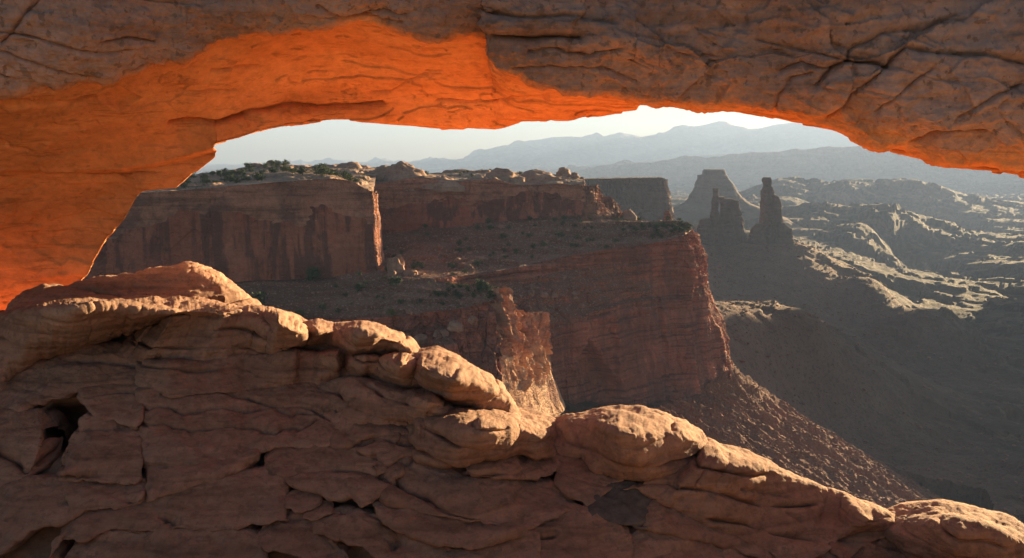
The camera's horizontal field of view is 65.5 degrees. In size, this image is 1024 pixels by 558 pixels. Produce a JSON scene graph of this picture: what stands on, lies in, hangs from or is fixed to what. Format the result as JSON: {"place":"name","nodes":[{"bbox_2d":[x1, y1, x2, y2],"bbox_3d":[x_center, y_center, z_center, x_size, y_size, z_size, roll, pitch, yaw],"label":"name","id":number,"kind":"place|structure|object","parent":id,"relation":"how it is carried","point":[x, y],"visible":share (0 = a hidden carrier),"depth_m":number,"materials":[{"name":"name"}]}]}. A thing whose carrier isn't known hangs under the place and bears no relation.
{"place":"outdoors","nodes":[
{"label":"outdoors","id":0,"kind":"place"},
{"bbox_2d":[83,178,384,281],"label":"canyon wall","id":1,"kind":"structure","parent":0,"point":[286,230],"depth_m":408.57,"materials":[{"name":"stone"}]},
{"bbox_2d":[141,165,375,192],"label":"plateau","id":2,"kind":"structure","parent":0,"point":[367,170],"depth_m":461.75,"materials":[{"name":"stone"}]},
{"bbox_2d":[179,182,187,187],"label":"juniper shrub","id":3,"kind":"object","parent":2,"relation":"on","point":[183,185],"visible":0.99,"depth_m":421.53,"materials":[{"name":"green plant"}]},
{"bbox_2d":[202,178,211,183],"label":"juniper shrub","id":4,"kind":"object","parent":2,"relation":"on","point":[205,180],"visible":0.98,"depth_m":462.39,"materials":[{"name":"green plant"}]},
{"bbox_2d":[254,174,262,179],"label":"juniper shrub","id":5,"kind":"object","parent":2,"relation":"on","point":[258,177],"visible":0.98,"depth_m":430.26,"materials":[{"name":"green plant"}]},
{"bbox_2d":[269,167,279,172],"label":"juniper shrub","id":6,"kind":"object","parent":2,"relation":"on","point":[274,169],"visible":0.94,"depth_m":506.29,"materials":[{"name":"green plant"}]},
{"bbox_2d":[280,166,288,171],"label":"juniper shrub","id":7,"kind":"object","parent":2,"relation":"on","point":[284,168],"visible":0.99,"depth_m":486.05,"materials":[{"name":"green plant"}]},
{"bbox_2d":[296,165,307,174],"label":"juniper shrub","id":8,"kind":"object","parent":2,"relation":"on","point":[302,170],"visible":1,"depth_m":444.24,"materials":[{"name":"green plant"}]},
{"bbox_2d":[315,167,327,174],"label":"juniper shrub","id":9,"kind":"object","parent":2,"relation":"on","point":[321,169],"visible":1,"depth_m":428.41,"materials":[{"name":"green plant"}]},
{"bbox_2d":[156,164,690,320],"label":"scrub","id":10,"kind":"object","parent":2,"relation":"on","point":[441,228],"visible":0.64,"depth_m":502.98,"materials":[{"name":"green plant"}]},
{"bbox_2d":[3,335,583,557],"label":"ground","id":11,"kind":"structure","parent":0,"point":[73,410],"depth_m":8.45,"materials":[{"name":"stone"}]},
{"bbox_2d":[0,359,54,415],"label":"rock slab","id":12,"kind":"object","parent":11,"relation":"on","point":[18,389],"visible":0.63,"depth_m":9.68,"materials":[{"name":"stone"}]},
{"bbox_2d":[0,406,73,485],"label":"rock block","id":13,"kind":"object","parent":11,"relation":"on","point":[26,449],"visible":0.88,"depth_m":9.01,"materials":[{"name":"stone"}]},
{"bbox_2d":[0,473,76,557],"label":"rock shelf","id":14,"kind":"object","parent":11,"relation":"on","point":[31,506],"visible":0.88,"depth_m":8.26,"materials":[{"name":"stone"}]},
{"bbox_2d":[26,341,136,405],"bbox_3d":[-5.276,1.588,10.525,1.345,1.561,2.188,0,9,0],"label":"rock block","id":15,"kind":"object","parent":11,"relation":"on","point":[69,375],"visible":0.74,"depth_m":9.86,"materials":[{"name":"stone"}]},
{"bbox_2d":[56,412,146,484],"bbox_3d":[-4.577,2.318,9.552,1.050,1.524,2.063,-1,9,-8],"label":"rock block","id":16,"kind":"object","parent":11,"relation":"on","point":[104,452],"visible":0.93,"depth_m":8.80,"materials":[{"name":"stone"}]},
{"bbox_2d":[58,468,146,516],"bbox_3d":[-4.428,2.662,9.046,1.108,1.201,1.601,0,9,0],"label":"rock block","id":17,"kind":"object","parent":11,"relation":"on","point":[82,497],"visible":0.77,"depth_m":8.41,"materials":[{"name":"stone"}]},
{"bbox_2d":[76,383,144,429],"bbox_3d":[-4.818,1.773,10.177,1.023,1.238,1.900,0,9,0],"label":"rock block","id":18,"kind":"object","parent":11,"relation":"on","point":[119,404],"visible":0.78,"depth_m":9.50,"materials":[{"name":"stone"}]},
{"bbox_2d":[0,294,242,391],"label":"rock slab","id":19,"kind":"object","parent":11,"relation":"on","point":[31,335],"visible":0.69,"depth_m":9.77,"materials":[{"name":"stone"}]},
{"bbox_2d":[5,261,261,310],"bbox_3d":[-5.479,0.763,12.287,3.534,2.090,2.301,-2,9,-14],"label":"rock slab","id":20,"kind":"object","parent":11,"relation":"on","point":[187,278],"visible":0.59,"depth_m":11.49,"materials":[{"name":"stone"}]},
{"bbox_2d":[64,523,268,557],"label":"rock shelf","id":21,"kind":"object","parent":11,"relation":"on","point":[165,541],"visible":0.8,"depth_m":7.99,"materials":[{"name":"stone"}]},
{"bbox_2d":[49,463,289,557],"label":"rock shelf","id":22,"kind":"object","parent":11,"relation":"on","point":[255,494],"visible":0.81,"depth_m":8.30,"materials":[{"name":"stone"}]},
{"bbox_2d":[144,447,264,501],"bbox_3d":[-3.530,2.452,9.380,1.336,1.180,1.950,0,9,0],"label":"rock slab","id":23,"kind":"object","parent":11,"relation":"on","point":[162,481],"visible":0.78,"depth_m":8.65,"materials":[{"name":"stone"}]},
{"bbox_2d":[118,305,308,361],"bbox_3d":[-3.876,1.032,11.290,2.582,1.566,3.217,0,9,0],"label":"rock slab","id":24,"kind":"object","parent":11,"relation":"on","point":[255,329],"visible":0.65,"depth_m":10.19,"materials":[{"name":"stone"}]},
{"bbox_2d":[135,347,419,398],"bbox_3d":[-2.862,1.507,10.794,3.839,1.560,2.854,0,9,0],"label":"rock slab","id":25,"kind":"object","parent":11,"relation":"on","point":[169,378],"visible":0.69,"depth_m":10.01,"materials":[{"name":"stone"}]},
{"bbox_2d":[134,376,453,467],"bbox_3d":[-2.619,1.924,10.107,3.940,1.457,2.735,0,9,0],"label":"rock slab","id":26,"kind":"object","parent":11,"relation":"on","point":[191,430],"visible":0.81,"depth_m":9.45,"materials":[{"name":"stone"}]},
{"bbox_2d":[285,489,322,513],"bbox_3d":[-2.249,2.808,9.115,0.440,1.169,1.405,0,9,0],"label":"boulder","id":27,"kind":"object","parent":11,"relation":"on","point":[297,501],"visible":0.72,"depth_m":8.49,"materials":[{"name":"stone"}]},
{"bbox_2d":[258,509,351,557],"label":"rock slab","id":28,"kind":"object","parent":11,"relation":"on","point":[295,536],"visible":0.78,"depth_m":8.07,"materials":[{"name":"stone"}]},
{"bbox_2d":[303,497,339,520],"bbox_3d":[-2.063,2.891,9.001,0.380,1.155,1.340,0,9,0],"label":"boulder","id":29,"kind":"object","parent":11,"relation":"on","point":[324,508],"visible":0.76,"depth_m":8.38,"materials":[{"name":"stone"}]},
{"bbox_2d":[264,445,387,502],"bbox_3d":[-2.100,2.472,9.488,1.529,1.209,1.979,0,9,0],"label":"rock slab","id":30,"kind":"object","parent":11,"relation":"on","point":[320,471],"visible":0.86,"depth_m":8.88,"materials":[{"name":"stone"}]},
{"bbox_2d":[300,318,419,355],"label":"rock slab","id":31,"kind":"object","parent":11,"relation":"on","point":[354,337],"visible":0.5,"depth_m":10.34,"materials":[{"name":"stone"}]},
{"bbox_2d":[329,422,408,449],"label":"rock slab","id":32,"kind":"object","parent":11,"relation":"on","point":[353,436],"visible":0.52,"depth_m":9.25,"materials":[{"name":"stone"}]},
{"bbox_2d":[344,462,405,507],"bbox_3d":[-1.511,2.590,9.272,0.701,1.265,1.741,0,9,0],"label":"boulder","id":33,"kind":"object","parent":11,"relation":"on","point":[363,491],"visible":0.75,"depth_m":8.57,"materials":[{"name":"stone"}]},
{"bbox_2d":[355,432,400,457],"bbox_3d":[-1.607,2.243,9.839,0.687,1.234,1.660,0,9,0],"label":"boulder","id":34,"kind":"object","parent":11,"relation":"on","point":[369,448],"visible":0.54,"depth_m":9.05,"materials":[{"name":"stone"}]},
{"bbox_2d":[312,504,452,557],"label":"rock slab","id":35,"kind":"object","parent":11,"relation":"on","point":[365,528],"visible":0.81,"depth_m":8.10,"materials":[{"name":"stone"}]},
{"bbox_2d":[373,434,412,466],"bbox_3d":[-1.324,2.318,9.735,0.632,1.240,1.688,0,9,0],"label":"boulder","id":36,"kind":"object","parent":11,"relation":"on","point":[401,449],"visible":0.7,"depth_m":9.01,"materials":[{"name":"stone"}]},
{"bbox_2d":[372,500,528,549],"bbox_3d":[-0.665,2.962,8.832,1.702,1.424,1.704,0,9,0],"label":"rock dome","id":37,"kind":"object","parent":11,"relation":"on","point":[433,530],"visible":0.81,"depth_m":8.14,"materials":[{"name":"stone"}]},
{"bbox_2d":[414,345,519,412],"bbox_3d":[-0.615,1.782,10.444,1.464,2.007,3.089,0,9,0],"label":"rock slab","id":38,"kind":"object","parent":11,"relation":"on","point":[454,379],"visible":0.85,"depth_m":9.49,"materials":[{"name":"stone"}]},
{"bbox_2d":[378,456,574,529],"bbox_3d":[-0.374,2.726,9.320,2.194,1.606,2.081,0,9,0],"label":"rock slab","id":39,"kind":"object","parent":11,"relation":"on","point":[459,494],"visible":0.9,"depth_m":8.60,"materials":[{"name":"stone"}]},
{"bbox_2d":[406,405,556,468],"bbox_3d":[-0.332,2.202,10.033,1.905,1.654,2.668,0,9,0],"label":"rock block","id":40,"kind":"object","parent":11,"relation":"on","point":[459,437],"visible":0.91,"depth_m":8.96,"materials":[{"name":"stone"}]},
{"bbox_2d":[430,529,540,557],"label":"rock slab","id":41,"kind":"object","parent":11,"relation":"on","point":[528,545],"visible":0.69,"depth_m":8.09,"materials":[{"name":"stone"}]},
{"bbox_2d":[0,0,1023,309],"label":"rock arch","id":42,"kind":"object","parent":11,"relation":"on","point":[110,110],"visible":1,"depth_m":9.33,"materials":[{"name":"stone"}]},
{"bbox_2d":[466,455,560,480],"bbox_3d":[0.031,2.541,9.834,1.171,1.300,1.985,0,9,0],"label":"rock block","id":43,"kind":"object","parent":11,"relation":"on","point":[517,467],"visible":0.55,"depth_m":9.08,"materials":[{"name":"stone"}]},
{"bbox_2d":[534,500,633,557],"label":"rock slab","id":44,"kind":"object","parent":11,"relation":"on","point":[578,530],"visible":0.77,"depth_m":8.42,"materials":[{"name":"stone"}]},
{"bbox_2d":[551,453,623,505],"bbox_3d":[0.906,2.650,9.816,0.886,1.270,2.021,0,9,0],"label":"rock block","id":45,"kind":"object","parent":11,"relation":"on","point":[577,479],"visible":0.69,"depth_m":9.07,"materials":[{"name":"stone"}]},
{"bbox_2d":[554,404,707,481],"bbox_3d":[1.415,2.286,10.074,2.085,1.689,2.591,0,9,0],"label":"rock dome","id":46,"kind":"object","parent":45,"relation":"on","point":[640,443],"visible":0.89,"depth_m":9.19,"materials":[{"name":"stone"}]},
{"bbox_2d":[588,480,652,529],"bbox_3d":[1.250,2.905,9.446,0.896,1.302,1.629,0,9,0],"label":"rock block","id":47,"kind":"object","parent":11,"relation":"on","point":[617,504],"visible":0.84,"depth_m":8.79,"materials":[{"name":"stone"}]},
{"bbox_2d":[628,525,777,557],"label":"rock slab","id":48,"kind":"object","parent":11,"relation":"on","point":[647,544],"visible":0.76,"depth_m":8.59,"materials":[{"name":"stone"}]},
{"bbox_2d":[642,499,771,557],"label":"rock slab","id":49,"kind":"object","parent":11,"relation":"on","point":[663,520],"visible":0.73,"depth_m":8.77,"materials":[{"name":"stone"}]},
{"bbox_2d":[623,437,894,557],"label":"rock dome","id":50,"kind":"object","parent":11,"relation":"on","point":[749,496],"visible":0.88,"depth_m":9.16,"materials":[{"name":"stone"}]},
{"bbox_2d":[828,531,884,557],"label":"rock block","id":51,"kind":"object","parent":11,"relation":"on","point":[849,546],"visible":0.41,"depth_m":9.17,"materials":[{"name":"stone"}]},
{"bbox_2d":[817,538,906,557],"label":"rock slab","id":52,"kind":"object","parent":11,"relation":"on","point":[882,548],"visible":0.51,"depth_m":9.16,"materials":[{"name":"stone"}]},
{"bbox_2d":[883,499,1023,557],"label":"rock dome","id":53,"kind":"object","parent":11,"relation":"on","point":[938,528],"visible":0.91,"depth_m":8.86,"materials":[{"name":"stone"}]},
{"bbox_2d":[311,164,338,167],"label":"slickrock hill","id":54,"kind":"structure","parent":0,"point":[331,166],"depth_m":625.34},
{"bbox_2d":[334,162,361,168],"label":"slickrock hill","id":55,"kind":"structure","parent":0,"point":[350,165],"depth_m":617.83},
{"bbox_2d":[233,266,496,320],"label":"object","id":56,"kind":"structure","parent":0,"point":[300,295],"depth_m":388.48,"materials":[{"name":"soil"}]},
{"bbox_2d":[250,290,269,304],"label":"juniper shrub","id":57,"kind":"object","parent":56,"relation":"on","point":[261,299],"visible":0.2,"depth_m":366.87,"materials":[{"name":"green plant"}]},
{"bbox_2d":[295,309,305,315],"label":"juniper shrub","id":58,"kind":"object","parent":56,"relation":"on","point":[300,312],"visible":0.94,"depth_m":360.69,"materials":[{"name":"green plant"}]},
{"bbox_2d":[304,266,322,280],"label":"juniper shrub","id":59,"kind":"object","parent":56,"relation":"on","point":[313,273],"visible":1,"depth_m":411.87,"materials":[{"name":"green plant"}]},
{"bbox_2d":[316,302,325,310],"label":"juniper shrub","id":60,"kind":"object","parent":56,"relation":"on","point":[322,305],"visible":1,"depth_m":369.28,"materials":[{"name":"green plant"}]},
{"bbox_2d":[354,281,365,290],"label":"juniper shrub","id":61,"kind":"object","parent":56,"relation":"on","point":[358,285],"visible":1,"depth_m":394.12,"materials":[{"name":"green plant"}]},
{"bbox_2d":[238,270,498,315],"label":"rubble","id":62,"kind":"object","parent":56,"relation":"on","point":[464,296],"visible":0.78,"depth_m":382.31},
{"bbox_2d":[385,308,396,317],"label":"juniper shrub","id":63,"kind":"object","parent":56,"relation":"on","point":[391,311],"visible":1,"depth_m":359.75,"materials":[{"name":"green plant"}]},
{"bbox_2d":[387,269,396,275],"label":"boulder","id":64,"kind":"object","parent":56,"relation":"on","point":[393,272],"visible":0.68,"depth_m":414.91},
{"bbox_2d":[387,276,403,286],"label":"juniper shrub","id":65,"kind":"object","parent":56,"relation":"on","point":[393,280],"visible":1,"depth_m":394.54,"materials":[{"name":"green plant"}]},
{"bbox_2d":[403,270,417,275],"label":"boulder","id":66,"kind":"object","parent":56,"relation":"on","point":[411,272],"visible":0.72,"depth_m":414.62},
{"bbox_2d":[472,279,487,293],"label":"juniper shrub","id":67,"kind":"object","parent":56,"relation":"on","point":[480,284],"visible":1,"depth_m":378.97,"materials":[{"name":"green plant"}]},
{"bbox_2d":[370,165,389,183],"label":"slickrock hill","id":68,"kind":"structure","parent":0,"point":[379,171],"depth_m":565.14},
{"bbox_2d":[305,301,501,381],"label":"broken cliff","id":69,"kind":"structure","parent":0,"point":[477,344],"depth_m":361.23,"materials":[{"name":"stone"}]},
{"bbox_2d":[413,333,427,345],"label":"boulder","id":70,"kind":"object","parent":69,"relation":"on","point":[420,339],"visible":0.86,"depth_m":357.25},
{"bbox_2d":[433,329,449,337],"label":"boulder","id":71,"kind":"object","parent":69,"relation":"on","point":[444,332],"visible":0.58,"depth_m":358.55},
{"bbox_2d":[447,320,464,332],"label":"boulder","id":72,"kind":"object","parent":69,"relation":"on","point":[454,326],"visible":1,"depth_m":358.31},
{"bbox_2d":[468,315,475,324],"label":"boulder","id":73,"kind":"object","parent":69,"relation":"on","point":[471,319],"visible":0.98,"depth_m":360.82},
{"bbox_2d":[382,161,426,190],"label":"slickrock hill","id":74,"kind":"structure","parent":0,"point":[400,170],"depth_m":552.30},
{"bbox_2d":[422,176,453,188],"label":"slickrock hill","id":75,"kind":"structure","parent":0,"point":[429,186],"depth_m":547.03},
{"bbox_2d":[428,177,464,191],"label":"slickrock hill","id":76,"kind":"structure","parent":0,"point":[444,184],"depth_m":546.08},
{"bbox_2d":[442,169,474,181],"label":"slickrock hill","id":77,"kind":"structure","parent":0,"point":[451,171],"depth_m":666.24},
{"bbox_2d":[375,172,582,184],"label":"plateau","id":78,"kind":"structure","parent":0,"point":[455,176],"depth_m":579.60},
{"bbox_2d":[468,169,489,180],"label":"slickrock hill","id":79,"kind":"structure","parent":0,"point":[482,171],"depth_m":622.54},
{"bbox_2d":[374,177,586,230],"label":"back canyon wall","id":80,"kind":"structure","parent":0,"point":[476,201],"depth_m":551.67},
{"bbox_2d":[207,105,792,163],"label":"sky","id":81,"kind":"structure","parent":0,"point":[345,140],"materials":[{"name":"white"}]},
{"bbox_2d":[485,167,516,180],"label":"slickrock hill","id":82,"kind":"structure","parent":0,"point":[503,174],"depth_m":569.97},
{"bbox_2d":[509,176,526,184],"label":"slickrock hill","id":83,"kind":"structure","parent":0,"point":[519,180],"depth_m":564.56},
{"bbox_2d":[489,286,564,416],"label":"broken cliff","id":84,"kind":"structure","parent":0,"point":[525,353],"depth_m":384.75,"materials":[{"name":"stone"}]},
{"bbox_2d":[379,215,690,278],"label":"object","id":85,"kind":"structure","parent":0,"point":[442,248],"depth_m":510.53,"materials":[{"name":"soil"}]},
{"bbox_2d":[387,254,404,272],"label":"boulder","id":86,"kind":"object","parent":85,"relation":"on","point":[396,263],"visible":0.54,"depth_m":419.28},
{"bbox_2d":[418,262,423,268],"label":"juniper shrub","id":87,"kind":"object","parent":85,"relation":"on","point":[421,264],"visible":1,"depth_m":444.96,"materials":[{"name":"green plant"}]},
{"bbox_2d":[472,259,482,266],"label":"juniper shrub","id":88,"kind":"object","parent":85,"relation":"on","point":[477,262],"visible":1,"depth_m":453.46,"materials":[{"name":"green plant"}]},
{"bbox_2d":[498,233,508,238],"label":"juniper shrub","id":89,"kind":"object","parent":85,"relation":"on","point":[504,236],"visible":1,"depth_m":509.93,"materials":[{"name":"green plant"}]},
{"bbox_2d":[380,214,692,277],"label":"rubble","id":90,"kind":"object","parent":85,"relation":"on","point":[643,237],"visible":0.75,"depth_m":510.22,"materials":[{"name":"stone"}]},
{"bbox_2d":[520,169,555,182],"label":"slickrock hill","id":91,"kind":"structure","parent":0,"point":[534,175],"depth_m":595.29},
{"bbox_2d":[539,176,570,184],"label":"slickrock hill","id":92,"kind":"structure","parent":0,"point":[548,179],"depth_m":574.30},
{"bbox_2d":[556,167,570,176],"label":"slickrock hill","id":93,"kind":"structure","parent":0,"point":[563,171],"depth_m":637.71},
{"bbox_2d":[279,121,858,169],"bbox_3d":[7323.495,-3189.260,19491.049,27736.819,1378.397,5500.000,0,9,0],"label":"mountains","id":94,"kind":"structure","parent":0,"point":[718,138],"depth_m":18421.13,"materials":[{"name":"stone"}]},
{"bbox_2d":[571,172,579,184],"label":"slickrock hill","id":95,"kind":"structure","parent":0,"point":[574,174],"depth_m":635.32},
{"bbox_2d":[518,160,634,177],"bbox_3d":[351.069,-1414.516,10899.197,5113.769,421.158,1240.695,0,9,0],"label":"mesa","id":96,"kind":"structure","parent":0,"point":[581,171],"depth_m":11032.36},
{"bbox_2d":[581,185,621,219],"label":"back canyon wall","id":97,"kind":"structure","parent":0,"point":[596,202],"depth_m":567.07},
{"bbox_2d":[195,164,1023,523],"bbox_3d":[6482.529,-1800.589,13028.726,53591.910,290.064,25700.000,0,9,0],"label":"canyon floor","id":98,"kind":"structure","parent":0,"point":[949,254],"depth_m":1192.41,"materials":[{"name":"stone"}]},
{"bbox_2d":[434,230,733,408],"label":"promontory","id":99,"kind":"structure","parent":98,"relation":"on","point":[657,336],"depth_m":486.70,"materials":[{"name":"stone"}]},
{"bbox_2d":[524,305,531,310],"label":"boulder","id":100,"kind":"object","parent":99,"relation":"on","point":[527,308],"visible":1,"depth_m":430.38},
{"bbox_2d":[499,275,560,320],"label":"rubble","id":101,"kind":"object","parent":99,"relation":"on","point":[534,290],"visible":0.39,"depth_m":446.63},
{"bbox_2d":[538,292,547,297],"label":"boulder","id":102,"kind":"object","parent":99,"relation":"on","point":[543,294],"visible":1,"depth_m":444.31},
{"bbox_2d":[550,293,557,297],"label":"boulder","id":103,"kind":"object","parent":99,"relation":"on","point":[553,295],"visible":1,"depth_m":449.74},
{"bbox_2d":[663,210,671,219],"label":"rock pillar","id":104,"kind":"object","parent":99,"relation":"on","point":[667,213],"visible":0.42,"depth_m":637.97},
{"bbox_2d":[697,188,747,246],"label":"rock spire","id":105,"kind":"object","parent":98,"relation":"on","point":[725,226],"visible":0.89,"depth_m":1340.77,"materials":[{"name":"stone"}]},
{"bbox_2d":[673,169,802,227],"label":"butte","id":106,"kind":"object","parent":98,"relation":"on","point":[695,206],"visible":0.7,"depth_m":2533.25,"materials":[{"name":"stone"}]},
{"bbox_2d":[747,177,794,245],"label":"rock spire","id":107,"kind":"object","parent":98,"relation":"on","point":[771,226],"visible":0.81,"depth_m":1353.83,"materials":[{"name":"stone"}]},
{"bbox_2d":[648,239,1023,456],"bbox_3d":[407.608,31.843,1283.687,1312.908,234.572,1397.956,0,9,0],"label":"rubble","id":108,"kind":"object","parent":98,"relation":"on","point":[829,307],"visible":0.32,"depth_m":1215.33,"materials":[{"name":"stone"}]},
{"bbox_2d":[714,299,1023,514],"bbox_3d":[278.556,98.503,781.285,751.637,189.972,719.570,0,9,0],"label":"rubble","id":109,"kind":"object","parent":98,"relation":"on","point":[968,476],"visible":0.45,"depth_m":750.60,"materials":[{"name":"stone"}]},
{"bbox_2d":[584,177,661,178],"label":"plateau","id":110,"kind":"structure","parent":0,"point":[623,177],"depth_m":1535.57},
{"bbox_2d":[620,209,636,219],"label":"slickrock hill","id":111,"kind":"structure","parent":0,"point":[629,214],"depth_m":585.47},
{"bbox_2d":[584,178,674,221],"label":"mesa","id":112,"kind":"structure","parent":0,"point":[647,199],"depth_m":1398.46,"materials":[{"name":"stone"}]},
{"bbox_2d":[655,365,945,508],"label":"talus slope","id":113,"kind":"structure","parent":0,"point":[783,415],"depth_m":519.11,"materials":[{"name":"stone"}]},
{"bbox_2d":[668,370,926,505],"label":"rubble","id":114,"kind":"object","parent":113,"relation":"on","point":[780,429],"visible":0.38,"depth_m":518.11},
{"bbox_2d":[588,146,1023,185],"bbox_3d":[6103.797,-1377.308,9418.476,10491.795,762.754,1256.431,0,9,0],"label":"mountain ridge","id":115,"kind":"structure","parent":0,"point":[829,164],"depth_m":9549.69,"materials":[{"name":"stone"}]}
]}

